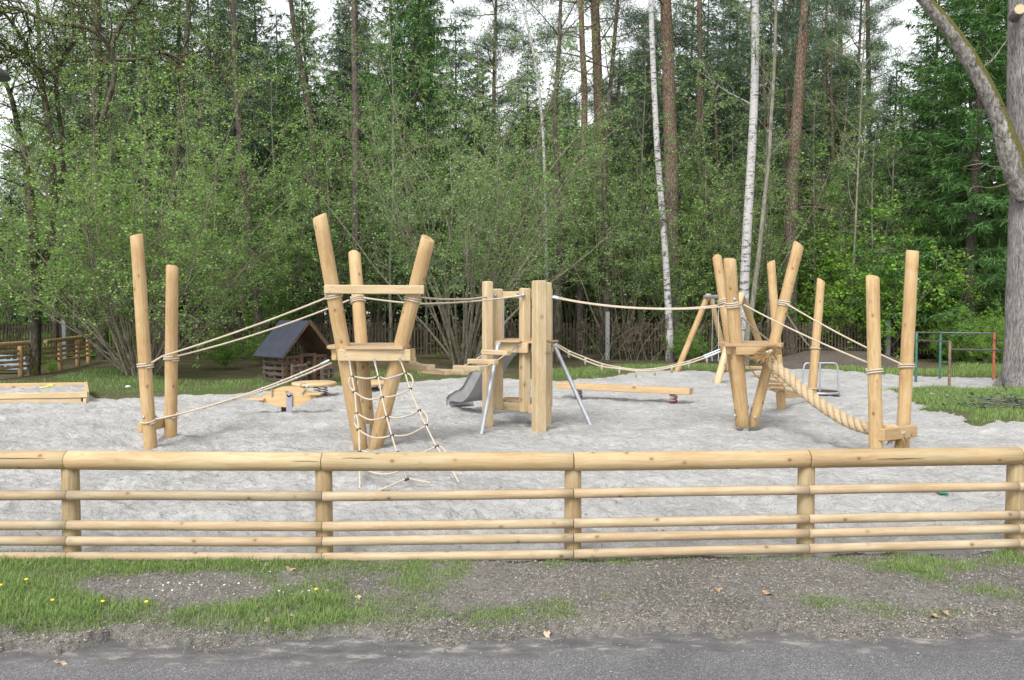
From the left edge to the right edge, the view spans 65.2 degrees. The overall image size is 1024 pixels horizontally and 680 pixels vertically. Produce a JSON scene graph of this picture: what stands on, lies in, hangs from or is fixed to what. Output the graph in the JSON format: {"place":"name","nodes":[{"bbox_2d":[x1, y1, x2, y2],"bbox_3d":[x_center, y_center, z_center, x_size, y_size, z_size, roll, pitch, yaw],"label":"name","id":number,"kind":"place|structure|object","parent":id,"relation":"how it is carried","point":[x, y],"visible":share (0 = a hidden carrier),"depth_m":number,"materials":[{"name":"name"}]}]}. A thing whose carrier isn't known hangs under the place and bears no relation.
{"place":"outdoors","nodes":[
{"label":"outdoors","id":0,"kind":"place"},
{"bbox_2d":[0,330,249,355],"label":"meadow","id":1,"kind":"structure","parent":0,"point":[77,335],"depth_m":39.54,"materials":[{"name":"green plant"}]},
{"bbox_2d":[0,218,92,354],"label":"hazel bush","id":2,"kind":"object","parent":1,"relation":"on","point":[5,312],"visible":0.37,"depth_m":30.86,"materials":[{"name":"green plant"}]},
{"bbox_2d":[0,367,469,398],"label":"lawn","id":3,"kind":"structure","parent":0,"point":[201,391],"depth_m":18.91,"materials":[{"name":"plant"}]},
{"bbox_2d":[253,320,333,382],"bbox_3d":[-5.222,0.261,19.477,1.380,1.474,1.609,2,3,41],"label":"playhouse","id":4,"kind":"object","parent":3,"relation":"on","point":[307,336],"visible":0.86,"depth_m":19.29,"materials":[{"name":"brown wood"}]},
{"bbox_2d":[0,314,1002,399],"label":"ground","id":5,"kind":"structure","parent":0,"point":[203,371],"depth_m":26.72,"materials":[{"name":"green plant"}]},
{"bbox_2d":[0,334,90,376],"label":"log fence","id":6,"kind":"object","parent":5,"relation":"on","point":[20,350],"visible":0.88,"depth_m":23.77,"materials":[{"name":"brown wood"}]},
{"bbox_2d":[9,0,160,347],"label":"spruce tree","id":7,"kind":"object","parent":5,"relation":"on","point":[83,115],"visible":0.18,"depth_m":34.35,"materials":[{"name":"green plant"}]},
{"bbox_2d":[3,0,204,357],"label":"young tree","id":8,"kind":"object","parent":5,"relation":"on","point":[106,159],"visible":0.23,"depth_m":29.82,"materials":[{"name":"green plant"}]},
{"bbox_2d":[0,34,211,352],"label":"hazel bush","id":9,"kind":"object","parent":5,"relation":"on","point":[36,196],"visible":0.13,"depth_m":32.10,"materials":[{"name":"green plant"}]},
{"bbox_2d":[0,0,270,375],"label":"oak tree","id":10,"kind":"object","parent":5,"relation":"on","point":[26,54],"visible":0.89,"depth_m":22.26,"materials":[{"name":"green plant"}]},
{"bbox_2d":[87,0,208,342],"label":"spruce tree","id":11,"kind":"object","parent":5,"relation":"on","point":[162,100],"visible":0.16,"depth_m":35.66,"materials":[{"name":"green plant"}]},
{"bbox_2d":[0,19,349,374],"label":"hazel bush","id":12,"kind":"object","parent":5,"relation":"on","point":[92,276],"visible":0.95,"depth_m":20.66,"materials":[{"name":"green plant"}]},
{"bbox_2d":[110,0,251,347],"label":"spruce tree","id":13,"kind":"object","parent":5,"relation":"on","point":[178,38],"visible":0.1,"depth_m":37.47,"materials":[{"name":"green plant"}]},
{"bbox_2d":[103,0,258,357],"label":"grey tree","id":14,"kind":"object","parent":5,"relation":"on","point":[189,16],"visible":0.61,"depth_m":29.66,"materials":[{"name":"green plant"}]},
{"bbox_2d":[139,29,291,357],"bbox_3d":[-10.692,-5.205,29.165,5.436,12.051,5.458,-1,2,-20],"label":"young tree","id":15,"kind":"object","parent":5,"relation":"on","point":[214,155],"visible":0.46,"depth_m":29.34,"materials":[{"name":"green plant"}]},
{"bbox_2d":[97,62,348,347],"bbox_3d":[-12.867,-5.100,33.213,9.380,11.406,11.387,1,2,15],"label":"hazel bush","id":16,"kind":"object","parent":5,"relation":"on","point":[184,179],"visible":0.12,"depth_m":32.72,"materials":[{"name":"green plant"}]},
{"bbox_2d":[161,0,306,351],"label":"spruce tree","id":17,"kind":"object","parent":5,"relation":"on","point":[232,133],"visible":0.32,"depth_m":34.15,"materials":[{"name":"green plant"}]},
{"bbox_2d":[190,0,282,360],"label":"tree","id":18,"kind":"object","parent":5,"relation":"on","point":[244,176],"visible":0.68,"depth_m":28.16,"materials":[{"name":"bark"},{"name":"green needle"}]},
{"bbox_2d":[164,138,348,358],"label":"hazel bush","id":19,"kind":"object","parent":5,"relation":"on","point":[281,285],"visible":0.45,"depth_m":29.37,"materials":[{"name":"green plant"}]},
{"bbox_2d":[225,39,346,320],"bbox_3d":[-9.904,-6.313,35.633,5.118,13.614,4.839,1,2,23],"label":"spruce tree","id":20,"kind":"object","parent":5,"relation":"on","point":[288,78],"visible":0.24,"depth_m":35.00,"materials":[{"name":"green plant"}]},
{"bbox_2d":[270,0,350,333],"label":"grey tree","id":21,"kind":"object","parent":5,"relation":"on","point":[320,318],"visible":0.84,"depth_m":30.61,"materials":[{"name":"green plant"}]},
{"bbox_2d":[248,0,382,321],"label":"spruce tree","id":22,"kind":"object","parent":5,"relation":"on","point":[323,86],"visible":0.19,"depth_m":37.97,"materials":[{"name":"green plant"}]},
{"bbox_2d":[226,126,413,340],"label":"hazel bush","id":23,"kind":"object","parent":5,"relation":"on","point":[303,255],"visible":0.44,"depth_m":30.27,"materials":[{"name":"green plant"}]},
{"bbox_2d":[295,0,396,342],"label":"grey tree","id":24,"kind":"object","parent":5,"relation":"on","point":[355,85],"visible":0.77,"depth_m":30.08,"materials":[{"name":"green plant"}]},
{"bbox_2d":[313,0,386,342],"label":"spruce tree","id":25,"kind":"object","parent":5,"relation":"on","point":[346,53],"visible":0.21,"depth_m":40.51,"materials":[{"name":"green plant"}]},
{"bbox_2d":[239,44,489,342],"bbox_3d":[-6.277,-5.098,33.343,9.370,11.393,11.373,-1,2,-14],"label":"hazel bush","id":26,"kind":"object","parent":5,"relation":"on","point":[362,224],"visible":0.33,"depth_m":32.16,"materials":[{"name":"green plant"}]},
{"bbox_2d":[340,0,449,342],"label":"spruce tree","id":27,"kind":"object","parent":5,"relation":"on","point":[373,100],"visible":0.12,"depth_m":39.05,"materials":[{"name":"green plant"}]},
{"bbox_2d":[306,0,492,342],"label":"young tree","id":28,"kind":"object","parent":5,"relation":"on","point":[391,239],"visible":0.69,"depth_m":30.48,"materials":[{"name":"green plant"}]},
{"bbox_2d":[320,0,500,346],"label":"spruce tree","id":29,"kind":"object","parent":5,"relation":"on","point":[411,31],"visible":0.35,"depth_m":34.44,"materials":[{"name":"green plant"}]},
{"bbox_2d":[312,131,518,345],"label":"hazel bush","id":30,"kind":"object","parent":5,"relation":"on","point":[420,309],"visible":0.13,"depth_m":34.86,"materials":[{"name":"green plant"}]},
{"bbox_2d":[426,22,497,340],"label":"spruce tree","id":31,"kind":"object","parent":5,"relation":"on","point":[456,90],"visible":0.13,"depth_m":41.19,"materials":[{"name":"green plant"}]},
{"bbox_2d":[264,0,677,367],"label":"hazel bush","id":32,"kind":"object","parent":5,"relation":"on","point":[468,353],"visible":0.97,"depth_m":24.01,"materials":[{"name":"green plant"}]},
{"bbox_2d":[445,60,526,345],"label":"spruce tree","id":33,"kind":"object","parent":5,"relation":"on","point":[482,91],"visible":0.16,"depth_m":38.52,"materials":[{"name":"green plant"}]},
{"bbox_2d":[441,0,552,267],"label":"pine tree","id":34,"kind":"object","parent":5,"relation":"on","point":[485,46],"visible":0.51,"depth_m":40.86,"materials":[{"name":"green plant"}]},
{"bbox_2d":[0,322,1000,359],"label":"picket fence","id":35,"kind":"object","parent":5,"relation":"on","point":[810,327],"visible":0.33,"depth_m":29.33,"materials":[{"name":"brown wood"}]},
{"bbox_2d":[424,0,576,288],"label":"young tree","id":36,"kind":"object","parent":5,"relation":"on","point":[495,51],"visible":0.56,"depth_m":30.45,"materials":[{"name":"green plant"}]},
{"bbox_2d":[0,80,1003,338],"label":"wood","id":37,"kind":"object","parent":5,"relation":"on","point":[394,294],"depth_m":56.89,"materials":[{"name":"green plant"}]},
{"bbox_2d":[383,87,636,355],"bbox_3d":[0.890,-4.649,31.786,10.578,10.596,8.714,-1,3,-31],"label":"hazel bush","id":38,"kind":"object","parent":5,"relation":"on","point":[527,223],"visible":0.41,"depth_m":30.92,"materials":[{"name":"green plant"}]},
{"bbox_2d":[488,40,568,322],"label":"spruce tree","id":39,"kind":"object","parent":5,"relation":"on","point":[532,91],"visible":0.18,"depth_m":42.25,"materials":[{"name":"green plant"}]},
{"bbox_2d":[501,0,635,363],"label":"grey tree","id":40,"kind":"object","parent":5,"relation":"on","point":[557,322],"visible":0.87,"depth_m":26.97,"materials":[{"name":"green plant"}]},
{"bbox_2d":[448,101,692,346],"bbox_3d":[4.214,-5.575,38.393,11.948,11.968,9.843,-2,3,-44],"label":"hazel bush","id":41,"kind":"object","parent":5,"relation":"on","point":[622,167],"visible":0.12,"depth_m":37.09,"materials":[{"name":"green plant"}]},
{"bbox_2d":[455,101,696,351],"bbox_3d":[2.717,-4.528,34.446,10.592,10.193,8.831,1,3,33],"label":"hazel bush","id":42,"kind":"object","parent":5,"relation":"on","point":[572,278],"visible":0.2,"depth_m":33.27,"materials":[{"name":"green plant"}]},
{"bbox_2d":[506,0,654,353],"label":"pine tree","id":43,"kind":"object","parent":5,"relation":"on","point":[580,292],"visible":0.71,"depth_m":32.56,"materials":[{"name":"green plant"}]},
{"bbox_2d":[523,0,660,352],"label":"pine tree","id":44,"kind":"object","parent":5,"relation":"on","point":[598,68],"visible":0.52,"depth_m":33.51,"materials":[{"name":"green plant"}]},
{"bbox_2d":[481,76,737,357],"bbox_3d":[3.640,-4.070,30.254,9.514,9.530,7.838,1,2,18],"label":"hazel bush","id":45,"kind":"object","parent":5,"relation":"on","point":[638,275],"visible":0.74,"depth_m":29.86,"materials":[{"name":"green plant"}]},
{"bbox_2d":[566,0,653,358],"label":"grey tree","id":46,"kind":"object","parent":5,"relation":"on","point":[608,272],"visible":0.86,"depth_m":29.52,"materials":[{"name":"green plant"}]},
{"bbox_2d":[573,58,655,346],"bbox_3d":[4.855,-6.097,36.720,4.376,13.145,4.100,-2,3,-35],"label":"pine tree","id":47,"kind":"object","parent":5,"relation":"on","point":[618,84],"visible":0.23,"depth_m":36.00,"materials":[{"name":"green plant"}]},
{"bbox_2d":[552,0,705,353],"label":"young tree","id":48,"kind":"object","parent":5,"relation":"on","point":[642,166],"visible":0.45,"depth_m":32.62,"materials":[{"name":"green plant"}]},
{"bbox_2d":[608,30,684,340],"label":"pine tree","id":49,"kind":"object","parent":5,"relation":"on","point":[647,111],"visible":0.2,"depth_m":37.83,"materials":[{"name":"green plant"}]},
{"bbox_2d":[548,148,760,352],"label":"hazel bush","id":50,"kind":"object","parent":5,"relation":"on","point":[658,292],"visible":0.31,"depth_m":32.99,"materials":[{"name":"green plant"}]},
{"bbox_2d":[610,0,711,355],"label":"pine tree","id":51,"kind":"object","parent":5,"relation":"on","point":[668,81],"visible":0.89,"depth_m":31.07,"materials":[{"name":"brown plant"}]},
{"bbox_2d":[648,0,676,361],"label":"birch tree","id":52,"kind":"object","parent":5,"relation":"on","point":[669,357],"visible":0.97,"depth_m":27.75,"materials":[{"name":"white plant"}]},
{"bbox_2d":[591,177,755,356],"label":"hazel bush","id":53,"kind":"object","parent":5,"relation":"on","point":[685,290],"visible":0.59,"depth_m":30.28,"materials":[{"name":"green plant"}]},
{"bbox_2d":[631,57,765,354],"bbox_3d":[7.772,-5.328,32.178,5.524,11.988,5.109,1,3,31],"label":"young tree","id":54,"kind":"object","parent":5,"relation":"on","point":[706,196],"visible":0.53,"depth_m":31.59,"materials":[{"name":"green plant"}]},
{"bbox_2d":[639,0,771,321],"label":"pine tree","id":55,"kind":"object","parent":5,"relation":"on","point":[720,49],"visible":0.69,"depth_m":37.07,"materials":[{"name":"green plant"}]},
{"bbox_2d":[675,0,743,285],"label":"spruce tree","id":56,"kind":"object","parent":5,"relation":"on","point":[695,58],"visible":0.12,"depth_m":43.26,"materials":[{"name":"green plant"}]},
{"bbox_2d":[684,61,755,347],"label":"pine tree","id":57,"kind":"object","parent":5,"relation":"on","point":[715,128],"visible":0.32,"depth_m":37.63,"materials":[{"name":"green plant"}]},
{"bbox_2d":[680,0,782,252],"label":"spruce tree","id":58,"kind":"object","parent":5,"relation":"on","point":[736,34],"visible":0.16,"depth_m":40.32,"materials":[{"name":"green plant"}]},
{"bbox_2d":[609,57,874,351],"bbox_3d":[8.441,-5.170,35.272,9.364,11.386,11.367,-1,2,-24],"label":"hazel bush","id":59,"kind":"object","parent":5,"relation":"on","point":[718,148],"visible":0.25,"depth_m":33.61,"materials":[{"name":"green plant"}]},
{"bbox_2d":[621,124,874,355],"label":"hazel bush","id":60,"kind":"object","parent":5,"relation":"on","point":[770,237],"visible":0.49,"depth_m":29.66,"materials":[{"name":"green plant"}]},
{"bbox_2d":[727,0,798,364],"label":"grey tree","id":61,"kind":"object","parent":5,"relation":"on","point":[758,256],"visible":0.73,"depth_m":26.29,"materials":[{"name":"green plant"}]},
{"bbox_2d":[694,44,840,340],"bbox_3d":[9.465,-5.039,30.419,5.237,11.607,5.257,0,2,11],"label":"young tree","id":62,"kind":"object","parent":5,"relation":"on","point":[766,252],"visible":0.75,"depth_m":29.91,"materials":[{"name":"green plant"}]},
{"bbox_2d":[718,27,818,338],"bbox_3d":[11.543,-6.984,36.643,4.668,14.965,4.982,0,2,-2],"label":"pine tree","id":63,"kind":"object","parent":5,"relation":"on","point":[746,47],"visible":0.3,"depth_m":36.61,"materials":[{"name":"green plant"}]},
{"bbox_2d":[732,0,816,278],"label":"spruce tree","id":64,"kind":"object","parent":5,"relation":"on","point":[771,39],"visible":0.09,"depth_m":41.40,"materials":[{"name":"green plant"}]},
{"bbox_2d":[661,139,888,340],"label":"hazel bush","id":65,"kind":"object","parent":5,"relation":"on","point":[805,249],"visible":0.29,"depth_m":31.65,"materials":[{"name":"green plant"}]},
{"bbox_2d":[650,61,912,346],"bbox_3d":[13.209,-6.153,37.492,10.875,13.224,13.201,1,3,31],"label":"hazel bush","id":66,"kind":"object","parent":5,"relation":"on","point":[840,146],"visible":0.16,"depth_m":35.14,"materials":[{"name":"green plant"}]},
{"bbox_2d":[771,0,887,243],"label":"pine tree","id":67,"kind":"object","parent":5,"relation":"on","point":[819,36],"visible":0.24,"depth_m":39.95,"materials":[{"name":"green plant"}]},
{"bbox_2d":[799,37,878,319],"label":"pine tree","id":68,"kind":"object","parent":5,"relation":"on","point":[844,73],"visible":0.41,"depth_m":36.69,"materials":[{"name":"green plant"}]},
{"bbox_2d":[738,148,944,346],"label":"hazel bush","id":69,"kind":"object","parent":5,"relation":"on","point":[864,224],"visible":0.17,"depth_m":32.00,"materials":[{"name":"green plant"}]},
{"bbox_2d":[775,6,921,344],"bbox_3d":[15.020,-6.915,35.316,6.912,14.999,6.392,0,2,-1],"label":"young tree","id":70,"kind":"object","parent":5,"relation":"on","point":[872,58],"visible":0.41,"depth_m":35.66,"materials":[{"name":"green plant"}]},
{"bbox_2d":[758,350,941,369],"bbox_3d":[11.292,0.618,28.058,6.665,0.440,9.602,1,3,28],"label":"earth mound","id":71,"kind":"object","parent":5,"relation":"on","point":[798,360],"visible":0.5,"depth_m":25.80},
{"bbox_2d":[693,0,768,340],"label":"birch tree","id":72,"kind":"object","parent":71,"relation":"on","point":[747,218],"visible":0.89,"depth_m":26.69,"materials":[{"name":"white plant"}]},
{"bbox_2d":[723,56,873,297],"bbox_3d":[11.550,-5.162,31.883,5.319,11.745,5.298,1,3,29],"label":"young tree","id":73,"kind":"object","parent":71,"relation":"on","point":[808,150],"visible":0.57,"depth_m":31.57,"materials":[{"name":"green plant"}]},
{"bbox_2d":[743,0,885,355],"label":"pine tree","id":74,"kind":"object","parent":71,"relation":"on","point":[801,51],"visible":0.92,"depth_m":30.60,"materials":[{"name":"brown plant"}]},
{"bbox_2d":[788,0,923,349],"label":"grey tree","id":75,"kind":"object","parent":5,"relation":"on","point":[857,169],"visible":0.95,"depth_m":29.50,"materials":[{"name":"green plant"}]},
{"bbox_2d":[813,0,899,259],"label":"pine tree","id":76,"kind":"object","parent":5,"relation":"on","point":[871,47],"visible":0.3,"depth_m":43.52,"materials":[{"name":"green plant"}]},
{"bbox_2d":[750,177,999,357],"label":"bright shrub","id":77,"kind":"object","parent":5,"relation":"on","point":[855,317],"visible":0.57,"depth_m":29.30,"materials":[{"name":"green plant"}]},
{"bbox_2d":[851,54,928,309],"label":"spruce tree","id":78,"kind":"object","parent":5,"relation":"on","point":[900,77],"visible":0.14,"depth_m":39.35,"materials":[{"name":"green plant"}]},
{"bbox_2d":[824,221,1004,360],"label":"bright shrub","id":79,"kind":"object","parent":5,"relation":"on","point":[976,300],"visible":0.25,"depth_m":29.10,"materials":[{"name":"green plant"}]},
{"bbox_2d":[842,0,1009,364],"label":"spruce tree","id":80,"kind":"object","parent":5,"relation":"on","point":[986,20],"visible":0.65,"depth_m":28.49,"materials":[{"name":"green plant"}]},
{"bbox_2d":[856,0,1007,353],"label":"spruce tree","id":81,"kind":"object","parent":5,"relation":"on","point":[928,52],"visible":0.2,"depth_m":33.71,"materials":[{"name":"green plant"}]},
{"bbox_2d":[894,0,1009,335],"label":"spruce tree","id":82,"kind":"object","parent":5,"relation":"on","point":[991,148],"visible":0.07,"depth_m":32.56,"materials":[{"name":"green plant"}]},
{"bbox_2d":[949,295,1004,363],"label":"bright shrub","id":83,"kind":"object","parent":5,"relation":"on","point":[985,341],"visible":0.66,"depth_m":25.83,"materials":[{"name":"green plant"}]},
{"bbox_2d":[0,0,1004,314],"label":"sky","id":84,"kind":"structure","parent":0,"point":[901,34],"materials":[{"name":"white"}]},
{"bbox_2d":[0,369,1023,562],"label":"sand","id":85,"kind":"structure","parent":0,"point":[698,419],"depth_m":9.94,"materials":[{"name":"sand"}]},
{"bbox_2d":[0,382,88,402],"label":"sandbox","id":86,"kind":"object","parent":85,"relation":"on","point":[71,397],"visible":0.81,"depth_m":14.92,"materials":[{"name":"beige wood"}]},
{"bbox_2d":[130,233,178,449],"bbox_3d":[-4.662,0.065,10.491,0.314,2.851,0.947,0,2,0],"label":"post pair","id":87,"kind":"object","parent":85,"relation":"on","point":[148,431],"visible":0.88,"depth_m":10.10,"materials":[{"name":"wood"}]},
{"bbox_2d":[313,213,434,450],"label":"tripod tower","id":88,"kind":"structure","parent":85,"relation":"on","point":[361,351],"depth_m":9.73,"materials":[{"name":"wood"}]},
{"bbox_2d":[348,357,459,490],"bbox_3d":[-1.296,0.833,8.690,0.943,1.173,2.415,-1,2,-17],"label":"climbing net","id":89,"kind":"object","parent":88,"relation":"attached to","point":[386,417],"visible":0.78,"depth_m":8.63,"materials":[{"name":"beige fabric"}]},
{"bbox_2d":[404,345,518,374],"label":"plank bridge","id":90,"kind":"structure","parent":88,"relation":"attached to","point":[465,369],"depth_m":10.88,"materials":[{"name":"beige wood"}]},
{"bbox_2d":[446,299,516,407],"bbox_3d":[-0.406,0.224,13.167,0.540,1.934,1.870,-1,3,-33],"label":"slide","id":91,"kind":"object","parent":85,"relation":"on","point":[468,393],"visible":0.38,"depth_m":13.29,"materials":[{"name":"silver metal"}]},
{"bbox_2d":[0,446,1023,561],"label":"log fence","id":92,"kind":"object","parent":85,"relation":"on","point":[71,524],"visible":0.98,"depth_m":5.52,"materials":[{"name":"brown wood"}]},
{"bbox_2d":[479,280,592,433],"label":"square tower","id":93,"kind":"structure","parent":85,"relation":"on","point":[540,346],"depth_m":11.70,"materials":[{"name":"wood"}]},
{"bbox_2d":[556,382,692,403],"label":"balance beam","id":94,"kind":"structure","parent":85,"relation":"on","point":[670,391],"depth_m":15.43,"materials":[{"name":"wood"}]},
{"bbox_2d":[674,292,773,383],"bbox_3d":[5.610,-0.084,20.436,2.314,2.260,4.106,0,2,0],"label":"swing set","id":95,"kind":"object","parent":85,"relation":"on","point":[723,363],"visible":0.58,"depth_m":21.91,"materials":[{"name":"beige wood"}]},
{"bbox_2d":[712,241,803,430],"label":"tripod tower","id":96,"kind":"structure","parent":85,"relation":"on","point":[738,348],"depth_m":11.30,"materials":[{"name":"wood"}]},
{"bbox_2d":[750,343,908,447],"bbox_3d":[3.948,0.664,10.224,0.443,1.176,2.223,-1,3,-32],"label":"thick rope","id":97,"kind":"object","parent":96,"relation":"attached to","point":[769,354],"visible":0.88,"depth_m":10.35,"materials":[{"name":"fabric"}]},
{"bbox_2d":[767,260,824,409],"bbox_3d":[5.293,-0.038,14.636,1.944,2.779,0.345,-2,3,-42],"label":"post pair","id":98,"kind":"object","parent":85,"relation":"on","point":[781,396],"visible":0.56,"depth_m":15.04},
{"bbox_2d":[866,250,918,447],"bbox_3d":[4.526,0.214,9.459,1.054,2.600,0.264,-2,3,-39],"label":"post pair","id":99,"kind":"object","parent":85,"relation":"on","point":[878,434],"visible":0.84,"depth_m":9.35,"materials":[{"name":"wood"}]},
{"bbox_2d":[0,548,1023,655],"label":"verge","id":100,"kind":"structure","parent":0,"point":[774,625],"depth_m":4.82,"materials":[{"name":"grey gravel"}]},
{"bbox_2d":[0,628,1023,679],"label":"road","id":101,"kind":"structure","parent":0,"point":[1000,658],"depth_m":4.15,"materials":[{"name":"grey asphalt"}]},
{"bbox_2d":[882,384,1023,425],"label":"lawn","id":102,"kind":"structure","parent":0,"point":[967,415],"depth_m":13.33,"materials":[{"name":"plant"}]},
{"bbox_2d":[916,0,1023,387],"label":"tree","id":103,"kind":"object","parent":102,"relation":"on","point":[1007,123],"visible":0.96,"depth_m":17.18,"materials":[{"name":"grey plant"}]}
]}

